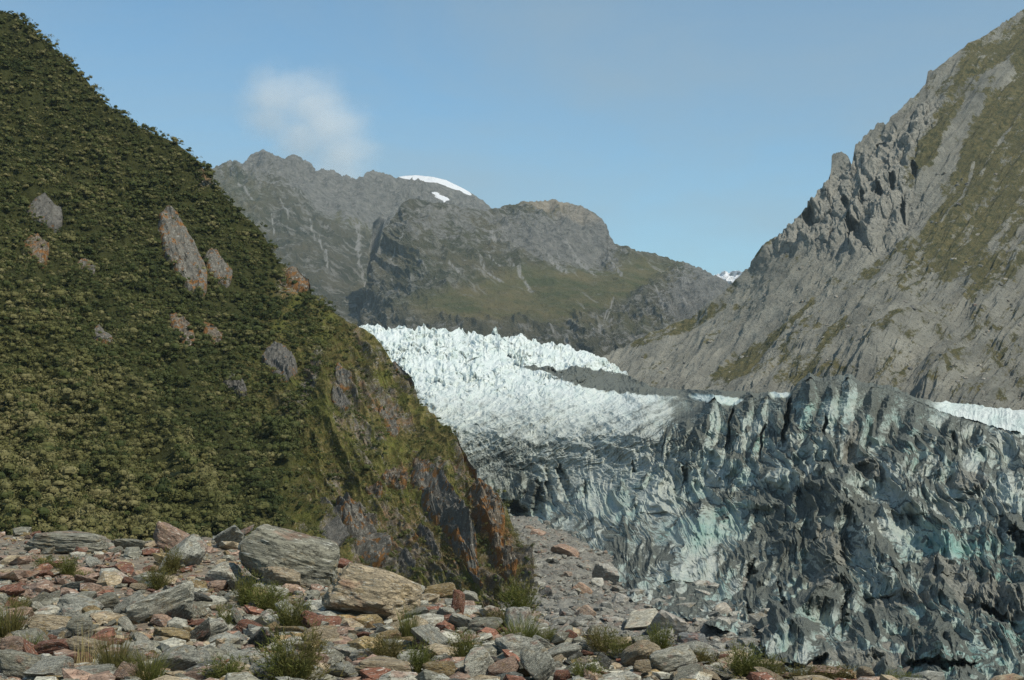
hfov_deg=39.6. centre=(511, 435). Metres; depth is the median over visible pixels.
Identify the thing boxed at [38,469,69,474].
shrub
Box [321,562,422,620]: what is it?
boulder
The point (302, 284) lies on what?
rock outcrop
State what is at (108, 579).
rubble
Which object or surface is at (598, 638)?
bush
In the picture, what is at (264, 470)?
shrub
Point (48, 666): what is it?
boulder
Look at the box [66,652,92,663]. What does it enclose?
stone
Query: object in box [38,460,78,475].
shrub
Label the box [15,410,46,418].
shrub
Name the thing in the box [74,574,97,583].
stone
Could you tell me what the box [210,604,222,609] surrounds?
stone
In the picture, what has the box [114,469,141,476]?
shrub
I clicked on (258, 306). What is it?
shrub
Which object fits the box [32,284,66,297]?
shrub
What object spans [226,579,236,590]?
stone
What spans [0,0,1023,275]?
sky
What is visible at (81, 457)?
shrub
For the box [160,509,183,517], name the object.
shrub
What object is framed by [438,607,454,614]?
stone
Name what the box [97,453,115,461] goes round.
shrub
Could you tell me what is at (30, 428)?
shrub
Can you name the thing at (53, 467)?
shrub
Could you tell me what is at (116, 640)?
stone
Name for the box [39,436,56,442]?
shrub
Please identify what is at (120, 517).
shrub
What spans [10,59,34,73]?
shrub
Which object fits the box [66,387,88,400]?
shrub
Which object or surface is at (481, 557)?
tawny scrub
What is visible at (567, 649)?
stone
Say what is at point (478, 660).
boulder
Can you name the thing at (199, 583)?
stone
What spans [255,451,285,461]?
shrub
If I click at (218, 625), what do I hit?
boulder
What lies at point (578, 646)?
stone
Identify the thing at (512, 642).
stone
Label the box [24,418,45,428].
shrub
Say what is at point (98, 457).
shrub
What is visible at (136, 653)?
stone
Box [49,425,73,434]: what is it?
shrub
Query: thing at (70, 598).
boulder
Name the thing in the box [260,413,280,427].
shrub
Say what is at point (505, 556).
rock outcrop
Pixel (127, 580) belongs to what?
stone
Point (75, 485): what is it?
shrub
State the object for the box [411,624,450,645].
boulder
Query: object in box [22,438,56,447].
shrub
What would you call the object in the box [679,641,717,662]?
stone
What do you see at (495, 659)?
stone
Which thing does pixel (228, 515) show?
olive scrub
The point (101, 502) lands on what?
shrub
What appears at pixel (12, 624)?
grass clump
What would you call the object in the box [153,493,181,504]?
shrub
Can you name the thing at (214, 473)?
shrub
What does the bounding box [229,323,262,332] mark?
shrub
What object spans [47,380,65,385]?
shrub
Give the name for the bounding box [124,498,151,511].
shrub
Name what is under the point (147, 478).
shrub
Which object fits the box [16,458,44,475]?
shrub
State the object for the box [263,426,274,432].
shrub
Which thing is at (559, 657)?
stone
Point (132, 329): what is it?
shrub
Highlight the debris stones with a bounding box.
[491,515,826,671]
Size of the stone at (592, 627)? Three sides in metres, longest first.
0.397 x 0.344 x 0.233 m
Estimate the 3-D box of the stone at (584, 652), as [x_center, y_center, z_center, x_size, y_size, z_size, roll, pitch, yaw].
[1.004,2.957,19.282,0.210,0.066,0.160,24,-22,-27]
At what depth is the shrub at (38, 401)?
272.33 m
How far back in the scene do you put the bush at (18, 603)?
23.59 m
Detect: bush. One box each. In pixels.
[0,594,39,608]
[32,553,57,569]
[54,553,83,574]
[138,565,176,589]
[154,545,188,573]
[196,652,247,678]
[212,601,238,626]
[223,566,265,607]
[233,617,357,679]
[239,580,297,610]
[260,591,315,626]
[354,632,411,657]
[399,635,438,672]
[447,625,484,656]
[475,605,504,627]
[489,574,547,620]
[530,626,557,640]
[568,655,609,676]
[582,625,627,652]
[605,635,634,657]
[641,619,681,648]
[691,646,724,664]
[712,637,773,677]
[745,652,787,676]
[784,660,826,678]
[809,663,856,679]
[876,669,922,678]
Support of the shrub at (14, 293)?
on the hillside
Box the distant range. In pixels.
[212,149,491,325]
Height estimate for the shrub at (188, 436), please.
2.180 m
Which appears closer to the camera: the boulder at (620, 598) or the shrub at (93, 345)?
the boulder at (620, 598)
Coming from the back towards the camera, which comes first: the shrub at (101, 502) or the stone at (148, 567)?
the shrub at (101, 502)
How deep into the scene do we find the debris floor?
313.98 m
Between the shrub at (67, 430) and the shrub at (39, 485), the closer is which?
the shrub at (39, 485)
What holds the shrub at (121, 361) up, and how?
on the hillside
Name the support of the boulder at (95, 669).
on the moraine ground at (138, 565)
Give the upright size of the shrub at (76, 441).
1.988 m
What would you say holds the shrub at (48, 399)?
on the hillside
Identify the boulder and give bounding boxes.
[0,649,41,679]
[22,656,74,676]
[23,530,110,553]
[27,614,69,629]
[34,638,68,653]
[57,593,103,609]
[75,664,116,673]
[125,581,193,622]
[150,644,204,670]
[153,521,189,551]
[153,627,190,642]
[159,534,207,570]
[205,562,241,589]
[208,617,230,637]
[214,524,243,546]
[238,524,339,587]
[249,649,298,675]
[262,566,300,585]
[304,625,339,640]
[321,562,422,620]
[354,656,410,673]
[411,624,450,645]
[422,661,455,676]
[424,582,456,597]
[464,646,493,676]
[467,617,502,631]
[520,640,554,679]
[530,529,545,535]
[538,587,552,596]
[551,544,579,557]
[571,582,591,593]
[574,605,595,616]
[591,578,603,587]
[592,563,619,584]
[611,593,628,602]
[624,608,657,630]
[645,610,688,635]
[649,644,697,671]
[676,632,706,642]
[714,602,731,615]
[811,665,841,675]
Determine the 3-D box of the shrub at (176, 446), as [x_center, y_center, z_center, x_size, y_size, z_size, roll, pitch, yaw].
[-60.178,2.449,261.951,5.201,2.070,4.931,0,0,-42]
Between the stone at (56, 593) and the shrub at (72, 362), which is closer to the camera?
the stone at (56, 593)
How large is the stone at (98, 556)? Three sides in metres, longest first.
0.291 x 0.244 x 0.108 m
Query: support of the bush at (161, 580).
on the moraine ground at (138, 565)
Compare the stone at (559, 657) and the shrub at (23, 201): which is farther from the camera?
the shrub at (23, 201)
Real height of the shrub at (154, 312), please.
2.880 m
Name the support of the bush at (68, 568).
on the moraine ground at (138, 565)
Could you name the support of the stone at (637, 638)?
on the moraine ground at (138, 565)
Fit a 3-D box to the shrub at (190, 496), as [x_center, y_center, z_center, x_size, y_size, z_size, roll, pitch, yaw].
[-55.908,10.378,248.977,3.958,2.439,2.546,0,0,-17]
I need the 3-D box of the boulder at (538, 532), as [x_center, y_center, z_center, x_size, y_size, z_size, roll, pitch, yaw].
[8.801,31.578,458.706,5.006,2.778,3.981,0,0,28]
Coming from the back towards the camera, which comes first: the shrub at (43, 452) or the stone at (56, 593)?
the shrub at (43, 452)
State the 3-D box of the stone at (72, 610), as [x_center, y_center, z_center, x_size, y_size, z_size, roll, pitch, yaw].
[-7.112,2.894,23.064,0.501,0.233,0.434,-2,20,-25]
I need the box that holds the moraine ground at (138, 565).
[0,532,731,679]
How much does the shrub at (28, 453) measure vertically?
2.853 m
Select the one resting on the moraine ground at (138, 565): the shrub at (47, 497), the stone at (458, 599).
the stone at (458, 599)
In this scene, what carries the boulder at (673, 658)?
on the moraine ground at (138, 565)
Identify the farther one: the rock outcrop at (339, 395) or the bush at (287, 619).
the rock outcrop at (339, 395)
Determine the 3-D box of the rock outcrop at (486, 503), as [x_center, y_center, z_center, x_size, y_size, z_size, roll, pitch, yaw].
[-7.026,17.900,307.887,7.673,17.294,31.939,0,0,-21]
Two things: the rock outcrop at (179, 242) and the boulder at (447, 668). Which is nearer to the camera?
the boulder at (447, 668)
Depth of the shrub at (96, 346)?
315.91 m
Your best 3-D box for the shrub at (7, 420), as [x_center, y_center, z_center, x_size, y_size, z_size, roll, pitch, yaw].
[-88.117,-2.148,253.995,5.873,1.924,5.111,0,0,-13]
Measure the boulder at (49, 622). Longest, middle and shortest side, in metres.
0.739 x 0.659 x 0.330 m
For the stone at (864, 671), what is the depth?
17.11 m
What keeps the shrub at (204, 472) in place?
on the hillside
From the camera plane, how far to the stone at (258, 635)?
19.43 m
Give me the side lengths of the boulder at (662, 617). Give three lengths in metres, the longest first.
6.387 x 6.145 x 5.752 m
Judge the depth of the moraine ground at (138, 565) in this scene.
32.23 m
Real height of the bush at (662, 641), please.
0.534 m
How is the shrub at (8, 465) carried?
on the hillside
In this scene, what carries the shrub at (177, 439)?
on the hillside
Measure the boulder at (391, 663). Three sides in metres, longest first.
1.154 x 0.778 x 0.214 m
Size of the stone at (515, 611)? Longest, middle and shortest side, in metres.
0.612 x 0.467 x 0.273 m
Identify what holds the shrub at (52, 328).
on the hillside
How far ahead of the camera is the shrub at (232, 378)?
342.59 m
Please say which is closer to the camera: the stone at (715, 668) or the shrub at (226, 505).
the stone at (715, 668)
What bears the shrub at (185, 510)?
on the hillside
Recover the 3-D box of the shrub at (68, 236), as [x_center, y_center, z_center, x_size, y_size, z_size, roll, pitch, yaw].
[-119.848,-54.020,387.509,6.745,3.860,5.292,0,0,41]
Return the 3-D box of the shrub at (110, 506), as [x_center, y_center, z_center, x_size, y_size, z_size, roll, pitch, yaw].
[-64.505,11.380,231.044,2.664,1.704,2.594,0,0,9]
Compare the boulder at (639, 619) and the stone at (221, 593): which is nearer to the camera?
the stone at (221, 593)
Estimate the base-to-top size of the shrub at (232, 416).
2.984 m
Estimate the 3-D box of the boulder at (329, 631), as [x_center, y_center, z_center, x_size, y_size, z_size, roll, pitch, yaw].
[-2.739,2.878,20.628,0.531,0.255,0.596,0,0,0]
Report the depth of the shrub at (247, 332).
372.72 m
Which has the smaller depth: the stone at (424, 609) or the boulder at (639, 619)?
the stone at (424, 609)
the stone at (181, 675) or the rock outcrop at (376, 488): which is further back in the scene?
the rock outcrop at (376, 488)
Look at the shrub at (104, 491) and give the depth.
232.72 m
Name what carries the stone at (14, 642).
on the moraine ground at (138, 565)
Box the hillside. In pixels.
[0,10,533,608]
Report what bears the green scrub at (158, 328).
on the hillside
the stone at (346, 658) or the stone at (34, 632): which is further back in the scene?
the stone at (34, 632)
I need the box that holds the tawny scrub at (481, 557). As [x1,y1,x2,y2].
[279,316,539,599]
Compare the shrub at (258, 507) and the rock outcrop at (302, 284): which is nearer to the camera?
the shrub at (258, 507)
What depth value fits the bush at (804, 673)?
17.20 m
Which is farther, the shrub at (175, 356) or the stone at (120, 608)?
the shrub at (175, 356)
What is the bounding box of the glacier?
[359,323,1023,679]
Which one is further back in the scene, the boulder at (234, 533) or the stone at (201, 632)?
the boulder at (234, 533)
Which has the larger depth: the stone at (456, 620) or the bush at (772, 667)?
the stone at (456, 620)
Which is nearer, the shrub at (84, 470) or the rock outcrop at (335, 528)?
the shrub at (84, 470)
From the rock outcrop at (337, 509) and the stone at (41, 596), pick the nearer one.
the stone at (41, 596)
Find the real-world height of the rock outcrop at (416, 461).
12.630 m
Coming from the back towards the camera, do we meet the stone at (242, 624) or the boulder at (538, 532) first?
the boulder at (538, 532)
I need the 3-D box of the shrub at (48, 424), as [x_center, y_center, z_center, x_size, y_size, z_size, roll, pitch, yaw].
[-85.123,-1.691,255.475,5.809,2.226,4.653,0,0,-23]
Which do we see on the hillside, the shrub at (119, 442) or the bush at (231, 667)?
the shrub at (119, 442)
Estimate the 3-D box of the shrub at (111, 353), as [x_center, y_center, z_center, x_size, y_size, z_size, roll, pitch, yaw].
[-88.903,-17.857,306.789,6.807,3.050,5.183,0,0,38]
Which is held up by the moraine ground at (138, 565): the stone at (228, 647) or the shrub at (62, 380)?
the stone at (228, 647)
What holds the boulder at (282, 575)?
on the moraine ground at (138, 565)
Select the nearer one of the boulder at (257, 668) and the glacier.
the boulder at (257, 668)
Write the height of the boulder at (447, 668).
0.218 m
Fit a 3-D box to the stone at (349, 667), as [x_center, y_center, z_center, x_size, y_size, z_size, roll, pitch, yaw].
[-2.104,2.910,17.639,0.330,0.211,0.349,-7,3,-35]
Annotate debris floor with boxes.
[501,515,925,673]
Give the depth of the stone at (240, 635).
20.09 m
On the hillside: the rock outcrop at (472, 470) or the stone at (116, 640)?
the rock outcrop at (472, 470)
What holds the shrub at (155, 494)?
on the hillside
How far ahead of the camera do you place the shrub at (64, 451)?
250.38 m
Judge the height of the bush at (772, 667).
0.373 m
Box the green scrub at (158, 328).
[0,10,535,594]
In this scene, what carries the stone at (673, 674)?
on the moraine ground at (138, 565)
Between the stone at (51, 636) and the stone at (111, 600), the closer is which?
the stone at (51, 636)
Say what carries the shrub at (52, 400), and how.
on the hillside
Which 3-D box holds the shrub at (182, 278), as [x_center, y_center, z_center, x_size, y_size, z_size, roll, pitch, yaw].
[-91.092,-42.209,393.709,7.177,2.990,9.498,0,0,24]
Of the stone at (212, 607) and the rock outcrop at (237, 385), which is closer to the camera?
the stone at (212, 607)
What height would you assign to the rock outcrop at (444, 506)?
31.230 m
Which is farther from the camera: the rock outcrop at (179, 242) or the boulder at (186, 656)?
the rock outcrop at (179, 242)
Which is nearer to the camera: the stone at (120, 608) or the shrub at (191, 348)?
the stone at (120, 608)
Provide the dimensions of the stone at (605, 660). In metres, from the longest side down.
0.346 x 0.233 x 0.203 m
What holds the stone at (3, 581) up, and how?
on the moraine ground at (138, 565)
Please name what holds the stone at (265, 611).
on the moraine ground at (138, 565)
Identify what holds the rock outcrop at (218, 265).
on the hillside
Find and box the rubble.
[0,524,1023,679]
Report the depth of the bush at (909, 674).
17.00 m
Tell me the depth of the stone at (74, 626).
20.94 m
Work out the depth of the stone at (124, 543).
36.39 m
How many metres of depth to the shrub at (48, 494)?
215.72 m
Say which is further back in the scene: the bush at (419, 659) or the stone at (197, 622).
the stone at (197, 622)
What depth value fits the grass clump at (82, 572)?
29.91 m
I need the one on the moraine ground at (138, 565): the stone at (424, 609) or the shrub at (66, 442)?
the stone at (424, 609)
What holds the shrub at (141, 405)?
on the hillside
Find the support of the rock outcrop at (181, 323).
on the hillside
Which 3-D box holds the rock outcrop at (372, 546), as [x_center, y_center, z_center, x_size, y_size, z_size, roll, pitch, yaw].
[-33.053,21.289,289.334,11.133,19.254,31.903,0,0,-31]
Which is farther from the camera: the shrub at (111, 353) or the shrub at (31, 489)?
the shrub at (111, 353)
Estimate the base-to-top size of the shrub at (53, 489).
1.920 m
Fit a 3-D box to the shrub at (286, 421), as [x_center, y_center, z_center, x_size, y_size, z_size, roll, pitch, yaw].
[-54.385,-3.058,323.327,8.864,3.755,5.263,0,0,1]
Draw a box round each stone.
[0,579,11,583]
[0,584,24,596]
[0,635,23,651]
[4,597,20,606]
[11,628,48,642]
[23,639,38,654]
[27,592,52,605]
[29,601,43,610]
[38,570,53,576]
[47,634,57,639]
[50,590,60,597]
[52,560,62,566]
[57,603,87,616]
[60,581,84,590]
[66,616,92,637]
[66,636,102,658]
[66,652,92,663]
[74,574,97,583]
[75,547,86,552]
[82,605,100,612]
[85,556,100,568]
[93,554,103,559]
[95,592,119,610]
[101,638,124,647]
[106,619,116,626]
[108,546,122,553]
[113,591,144,613]
[113,661,137,679]
[114,539,145,549]
[118,616,134,630]
[121,576,138,585]
[121,640,154,651]
[128,649,145,660]
[129,583,146,589]
[132,632,149,640]
[143,565,153,570]
[147,653,160,658]
[165,601,193,619]
[170,623,183,628]
[175,673,186,677]
[187,619,204,624]
[190,579,207,588]
[190,619,210,641]
[192,603,208,618]
[194,592,212,601]
[198,650,210,660]
[205,668,219,678]
[207,580,227,591]
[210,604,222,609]
[217,591,225,595]
[217,643,237,652]
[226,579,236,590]
[229,648,259,663]
[231,607,242,622]
[233,631,245,640]
[236,619,263,633]
[248,627,276,648]
[260,609,273,614]
[265,621,278,630]
[274,626,303,634]
[275,599,298,615]
[282,636,302,649]
[299,610,322,627]
[322,641,333,648]
[327,661,359,677]
[331,647,352,656]
[337,558,352,568]
[344,656,351,661]
[348,630,359,633]
[349,648,371,660]
[356,631,371,637]
[372,623,383,627]
[376,630,401,643]
[390,621,403,629]
[401,636,412,640]
[404,606,429,618]
[429,609,437,613]
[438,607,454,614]
[448,613,471,628]
[451,589,464,613]
[455,666,464,672]
[463,590,478,601]
[488,656,519,675]
[491,656,500,661]
[494,633,536,652]
[504,607,530,628]
[518,668,530,676]
[532,635,553,646]
[548,625,572,636]
[548,642,579,657]
[553,654,563,662]
[553,669,570,679]
[555,661,561,666]
[565,629,577,637]
[573,642,582,650]
[579,640,592,649]
[581,650,593,655]
[585,624,609,637]
[592,653,610,669]
[620,639,661,666]
[632,635,649,643]
[633,659,651,672]
[669,670,677,679]
[673,662,704,679]
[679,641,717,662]
[703,669,720,679]
[704,665,713,670]
[712,664,724,676]
[716,671,734,677]
[754,667,782,679]
[856,666,874,677]
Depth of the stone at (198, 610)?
23.23 m
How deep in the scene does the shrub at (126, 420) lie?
279.34 m
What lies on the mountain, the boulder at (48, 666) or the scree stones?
the scree stones
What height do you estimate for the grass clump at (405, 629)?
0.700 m
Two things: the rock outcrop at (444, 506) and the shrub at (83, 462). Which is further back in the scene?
the rock outcrop at (444, 506)
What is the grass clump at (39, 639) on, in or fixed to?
on the moraine ground at (138, 565)
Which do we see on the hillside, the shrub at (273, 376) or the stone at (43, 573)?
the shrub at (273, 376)
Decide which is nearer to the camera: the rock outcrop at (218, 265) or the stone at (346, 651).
the stone at (346, 651)
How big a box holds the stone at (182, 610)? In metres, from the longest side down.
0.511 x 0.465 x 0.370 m
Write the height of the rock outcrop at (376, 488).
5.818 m
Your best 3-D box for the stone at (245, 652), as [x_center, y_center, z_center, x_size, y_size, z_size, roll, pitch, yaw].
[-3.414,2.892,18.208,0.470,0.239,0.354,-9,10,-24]
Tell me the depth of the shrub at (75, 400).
271.76 m
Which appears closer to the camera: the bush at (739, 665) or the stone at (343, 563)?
the bush at (739, 665)
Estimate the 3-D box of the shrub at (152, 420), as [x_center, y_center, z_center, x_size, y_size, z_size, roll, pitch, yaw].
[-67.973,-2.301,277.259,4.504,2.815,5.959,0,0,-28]
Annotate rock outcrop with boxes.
[24,233,48,268]
[26,193,62,232]
[77,258,94,274]
[93,324,112,343]
[158,205,207,296]
[168,313,194,345]
[203,248,232,287]
[203,322,221,346]
[223,373,246,396]
[262,341,297,382]
[285,266,309,292]
[318,497,341,518]
[321,515,348,546]
[331,386,349,412]
[334,362,351,393]
[335,492,392,567]
[364,480,382,499]
[378,405,399,437]
[380,467,407,489]
[392,361,413,388]
[397,547,415,576]
[410,463,478,576]
[412,456,434,467]
[417,523,440,560]
[456,435,476,479]
[466,478,504,536]
[466,567,482,588]
[488,527,517,585]
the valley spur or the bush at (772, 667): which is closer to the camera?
the bush at (772, 667)
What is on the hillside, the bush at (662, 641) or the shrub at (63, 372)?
the shrub at (63, 372)
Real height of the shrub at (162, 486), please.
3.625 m
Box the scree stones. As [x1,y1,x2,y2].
[632,166,1023,405]
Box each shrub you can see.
[0,469,28,478]
[2,418,14,423]
[2,461,32,474]
[3,289,22,299]
[3,392,33,404]
[5,135,18,145]
[8,354,43,365]
[8,489,74,510]
[9,312,43,320]
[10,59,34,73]
[13,428,49,437]
[14,464,30,477]
[14,479,49,488]
[15,196,33,207]
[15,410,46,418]
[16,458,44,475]
[16,487,42,492]
[17,384,37,391]
[17,445,54,452]
[17,448,32,458]
[19,490,40,500]
[20,478,50,491]
[22,422,44,431]
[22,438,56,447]
[23,390,55,399]
[24,398,42,407]
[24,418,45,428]
[25,492,54,501]
[27,426,47,435]
[28,321,52,326]
[28,443,63,452]
[28,460,77,474]
[29,295,63,302]
[30,384,59,393]
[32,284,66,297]
[32,323,57,332]
[32,451,56,461]
[33,308,71,317]
[36,374,69,384]
[36,448,56,459]
[36,479,80,485]
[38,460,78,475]
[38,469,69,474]
[38,491,63,496]
[39,384,57,391]
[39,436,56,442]
[40,397,60,404]
[43,394,61,403]
[43,462,57,473]
[45,422,54,426]
[46,501,76,509]
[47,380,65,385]
[47,484,66,493]
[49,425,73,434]
[50,473,71,482]
[52,385,74,401]
[53,473,77,477]
[54,421,70,431]
[56,368,82,378]
[57,271,82,285]
[57,437,74,450]
[58,292,85,303]
[59,449,83,455]
[61,230,80,243]
[63,439,95,448]
[64,353,86,366]
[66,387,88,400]
[66,455,85,461]
[68,479,80,489]
[69,399,86,405]
[73,315,85,320]
[77,341,117,353]
[78,459,96,471]
[78,461,95,475]
[80,246,97,253]
[81,345,116,358]
[87,260,112,268]
[87,343,109,352]
[88,385,102,393]
[88,453,103,463]
[90,442,118,450]
[90,493,121,500]
[91,421,123,431]
[91,498,120,506]
[92,371,121,380]
[92,434,125,449]
[92,488,126,498]
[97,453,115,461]
[98,384,113,396]
[98,458,111,468]
[98,470,122,476]
[98,511,135,520]
[106,502,120,510]
[107,479,128,488]
[108,454,129,464]
[112,415,142,425]
[113,323,136,334]
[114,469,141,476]
[115,453,127,460]
[117,358,128,366]
[118,467,136,481]
[120,462,138,468]
[121,401,145,411]
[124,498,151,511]
[126,461,147,472]
[127,248,159,256]
[134,502,150,510]
[136,352,161,359]
[136,476,152,482]
[136,509,157,515]
[137,469,158,478]
[138,479,159,486]
[139,308,159,318]
[143,413,162,419]
[146,446,159,454]
[146,488,177,499]
[149,417,171,429]
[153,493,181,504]
[154,474,177,495]
[155,375,176,382]
[156,363,179,379]
[159,510,174,515]
[160,503,172,509]
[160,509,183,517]
[163,342,183,349]
[167,276,190,285]
[168,435,191,443]
[169,351,194,358]
[170,342,196,355]
[171,474,197,486]
[172,505,191,514]
[173,443,195,451]
[175,448,200,466]
[178,434,194,440]
[183,424,192,431]
[183,488,202,499]
[184,507,205,515]
[186,479,217,486]
[192,447,213,461]
[192,485,213,491]
[198,466,217,479]
[199,442,217,450]
[208,371,240,383]
[209,470,220,478]
[216,501,233,510]
[220,485,239,496]
[224,410,247,419]
[226,327,257,336]
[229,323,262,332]
[230,311,243,319]
[230,411,251,419]
[236,302,263,311]
[236,497,271,509]
[244,440,259,448]
[246,503,264,512]
[252,467,287,474]
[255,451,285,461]
[258,330,276,336]
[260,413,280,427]
[262,414,288,423]
[262,441,290,450]
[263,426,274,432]
[267,416,300,428]
[268,373,285,380]
[276,495,297,502]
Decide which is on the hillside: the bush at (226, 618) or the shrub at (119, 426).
the shrub at (119, 426)
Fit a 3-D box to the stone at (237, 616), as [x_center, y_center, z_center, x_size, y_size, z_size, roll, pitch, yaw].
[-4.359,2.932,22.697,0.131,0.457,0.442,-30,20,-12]
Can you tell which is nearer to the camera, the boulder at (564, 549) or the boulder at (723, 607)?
the boulder at (723, 607)
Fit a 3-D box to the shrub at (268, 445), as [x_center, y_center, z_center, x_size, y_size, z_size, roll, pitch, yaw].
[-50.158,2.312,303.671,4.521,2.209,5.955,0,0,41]
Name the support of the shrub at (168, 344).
on the hillside
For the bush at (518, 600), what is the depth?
22.97 m
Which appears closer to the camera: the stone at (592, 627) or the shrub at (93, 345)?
the stone at (592, 627)
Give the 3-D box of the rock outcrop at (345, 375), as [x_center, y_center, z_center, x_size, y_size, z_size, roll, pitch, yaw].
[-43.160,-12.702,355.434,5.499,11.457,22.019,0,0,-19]
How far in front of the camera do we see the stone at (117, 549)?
35.38 m
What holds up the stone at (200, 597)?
on the moraine ground at (138, 565)
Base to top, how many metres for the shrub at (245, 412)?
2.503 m
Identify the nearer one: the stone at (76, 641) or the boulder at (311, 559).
the stone at (76, 641)
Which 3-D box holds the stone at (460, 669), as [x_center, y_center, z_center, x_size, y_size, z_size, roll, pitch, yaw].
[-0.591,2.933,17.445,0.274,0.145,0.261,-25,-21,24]
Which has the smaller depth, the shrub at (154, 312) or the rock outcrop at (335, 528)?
the rock outcrop at (335, 528)
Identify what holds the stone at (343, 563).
on the moraine ground at (138, 565)
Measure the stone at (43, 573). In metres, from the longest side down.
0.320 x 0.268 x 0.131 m
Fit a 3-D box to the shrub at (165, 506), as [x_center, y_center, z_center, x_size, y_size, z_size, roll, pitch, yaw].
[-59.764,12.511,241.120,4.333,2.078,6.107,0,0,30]
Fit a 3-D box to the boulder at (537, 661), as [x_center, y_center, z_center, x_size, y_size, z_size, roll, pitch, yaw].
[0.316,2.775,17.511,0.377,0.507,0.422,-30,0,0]
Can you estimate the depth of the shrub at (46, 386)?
281.56 m
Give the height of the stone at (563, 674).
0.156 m
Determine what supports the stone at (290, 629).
on the moraine ground at (138, 565)
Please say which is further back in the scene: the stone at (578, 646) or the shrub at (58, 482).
the shrub at (58, 482)
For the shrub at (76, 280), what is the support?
on the hillside
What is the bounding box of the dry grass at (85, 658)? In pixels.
[73,621,100,662]
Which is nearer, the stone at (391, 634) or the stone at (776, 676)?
the stone at (776, 676)
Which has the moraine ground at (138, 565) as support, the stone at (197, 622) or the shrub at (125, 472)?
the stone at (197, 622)
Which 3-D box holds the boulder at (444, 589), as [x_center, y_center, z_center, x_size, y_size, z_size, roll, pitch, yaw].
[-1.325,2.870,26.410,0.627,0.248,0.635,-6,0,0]
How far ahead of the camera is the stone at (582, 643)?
19.61 m
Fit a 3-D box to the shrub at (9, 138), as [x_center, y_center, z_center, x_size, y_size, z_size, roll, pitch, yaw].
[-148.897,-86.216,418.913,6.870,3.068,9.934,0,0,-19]
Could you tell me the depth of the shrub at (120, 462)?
246.28 m
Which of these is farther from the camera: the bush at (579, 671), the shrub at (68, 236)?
the shrub at (68, 236)
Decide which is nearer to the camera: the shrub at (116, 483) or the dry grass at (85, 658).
the dry grass at (85, 658)
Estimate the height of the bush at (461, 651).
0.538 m
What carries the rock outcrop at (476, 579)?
on the hillside
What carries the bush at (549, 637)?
on the moraine ground at (138, 565)
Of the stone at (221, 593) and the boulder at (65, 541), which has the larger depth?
the boulder at (65, 541)
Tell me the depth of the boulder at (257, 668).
17.52 m
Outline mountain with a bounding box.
[603,9,1023,409]
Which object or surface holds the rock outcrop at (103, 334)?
on the hillside
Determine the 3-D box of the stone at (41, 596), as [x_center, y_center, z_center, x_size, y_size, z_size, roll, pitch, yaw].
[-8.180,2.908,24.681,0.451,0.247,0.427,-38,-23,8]
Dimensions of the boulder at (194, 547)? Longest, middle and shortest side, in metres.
1.331 x 1.146 x 0.689 m
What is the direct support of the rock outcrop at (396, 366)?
on the hillside
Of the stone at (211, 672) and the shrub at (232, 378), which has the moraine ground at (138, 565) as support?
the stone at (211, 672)
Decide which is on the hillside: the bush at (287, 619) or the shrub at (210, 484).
the shrub at (210, 484)
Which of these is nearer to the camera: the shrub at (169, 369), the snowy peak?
the shrub at (169, 369)
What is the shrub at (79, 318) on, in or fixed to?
on the hillside
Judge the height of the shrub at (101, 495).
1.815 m
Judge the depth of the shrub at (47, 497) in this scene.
205.93 m
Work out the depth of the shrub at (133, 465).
254.81 m
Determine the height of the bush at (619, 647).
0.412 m
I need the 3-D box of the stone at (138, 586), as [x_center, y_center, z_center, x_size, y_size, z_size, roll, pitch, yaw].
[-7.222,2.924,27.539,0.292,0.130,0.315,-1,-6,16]
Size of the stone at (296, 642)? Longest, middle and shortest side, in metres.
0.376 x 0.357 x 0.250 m
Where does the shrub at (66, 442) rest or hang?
on the hillside
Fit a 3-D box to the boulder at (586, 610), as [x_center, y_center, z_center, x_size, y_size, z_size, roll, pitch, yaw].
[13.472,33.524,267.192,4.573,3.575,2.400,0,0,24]
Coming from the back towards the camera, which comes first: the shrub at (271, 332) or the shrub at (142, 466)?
the shrub at (271, 332)
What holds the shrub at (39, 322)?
on the hillside
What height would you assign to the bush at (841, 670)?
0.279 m
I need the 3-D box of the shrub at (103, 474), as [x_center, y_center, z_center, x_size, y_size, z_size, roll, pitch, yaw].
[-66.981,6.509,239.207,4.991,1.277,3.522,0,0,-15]
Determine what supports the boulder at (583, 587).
on the debris floor
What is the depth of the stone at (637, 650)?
18.55 m
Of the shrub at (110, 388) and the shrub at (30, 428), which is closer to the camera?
the shrub at (30, 428)
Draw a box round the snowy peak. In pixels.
[717,271,741,283]
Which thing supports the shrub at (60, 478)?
on the hillside
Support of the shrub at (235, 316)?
on the hillside
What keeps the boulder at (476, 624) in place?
on the moraine ground at (138, 565)
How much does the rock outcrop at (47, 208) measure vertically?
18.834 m
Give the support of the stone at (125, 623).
on the moraine ground at (138, 565)
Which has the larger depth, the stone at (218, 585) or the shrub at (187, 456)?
the shrub at (187, 456)
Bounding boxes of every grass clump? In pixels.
[0,595,36,637]
[16,633,48,645]
[69,569,94,575]
[77,627,144,669]
[113,644,176,679]
[394,604,422,638]
[490,612,552,638]
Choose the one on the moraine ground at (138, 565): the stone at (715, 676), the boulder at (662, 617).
the stone at (715, 676)
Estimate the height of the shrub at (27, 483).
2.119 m
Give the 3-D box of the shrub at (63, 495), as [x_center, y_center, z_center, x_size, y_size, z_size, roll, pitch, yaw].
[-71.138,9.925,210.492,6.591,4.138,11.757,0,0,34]
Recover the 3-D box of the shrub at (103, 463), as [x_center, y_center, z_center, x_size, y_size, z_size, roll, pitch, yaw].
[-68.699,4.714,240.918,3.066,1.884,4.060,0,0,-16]
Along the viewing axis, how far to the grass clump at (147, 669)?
17.14 m
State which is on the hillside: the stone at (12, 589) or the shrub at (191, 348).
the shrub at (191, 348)
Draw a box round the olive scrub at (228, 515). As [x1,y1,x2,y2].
[0,10,338,540]
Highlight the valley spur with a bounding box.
[358,198,730,356]

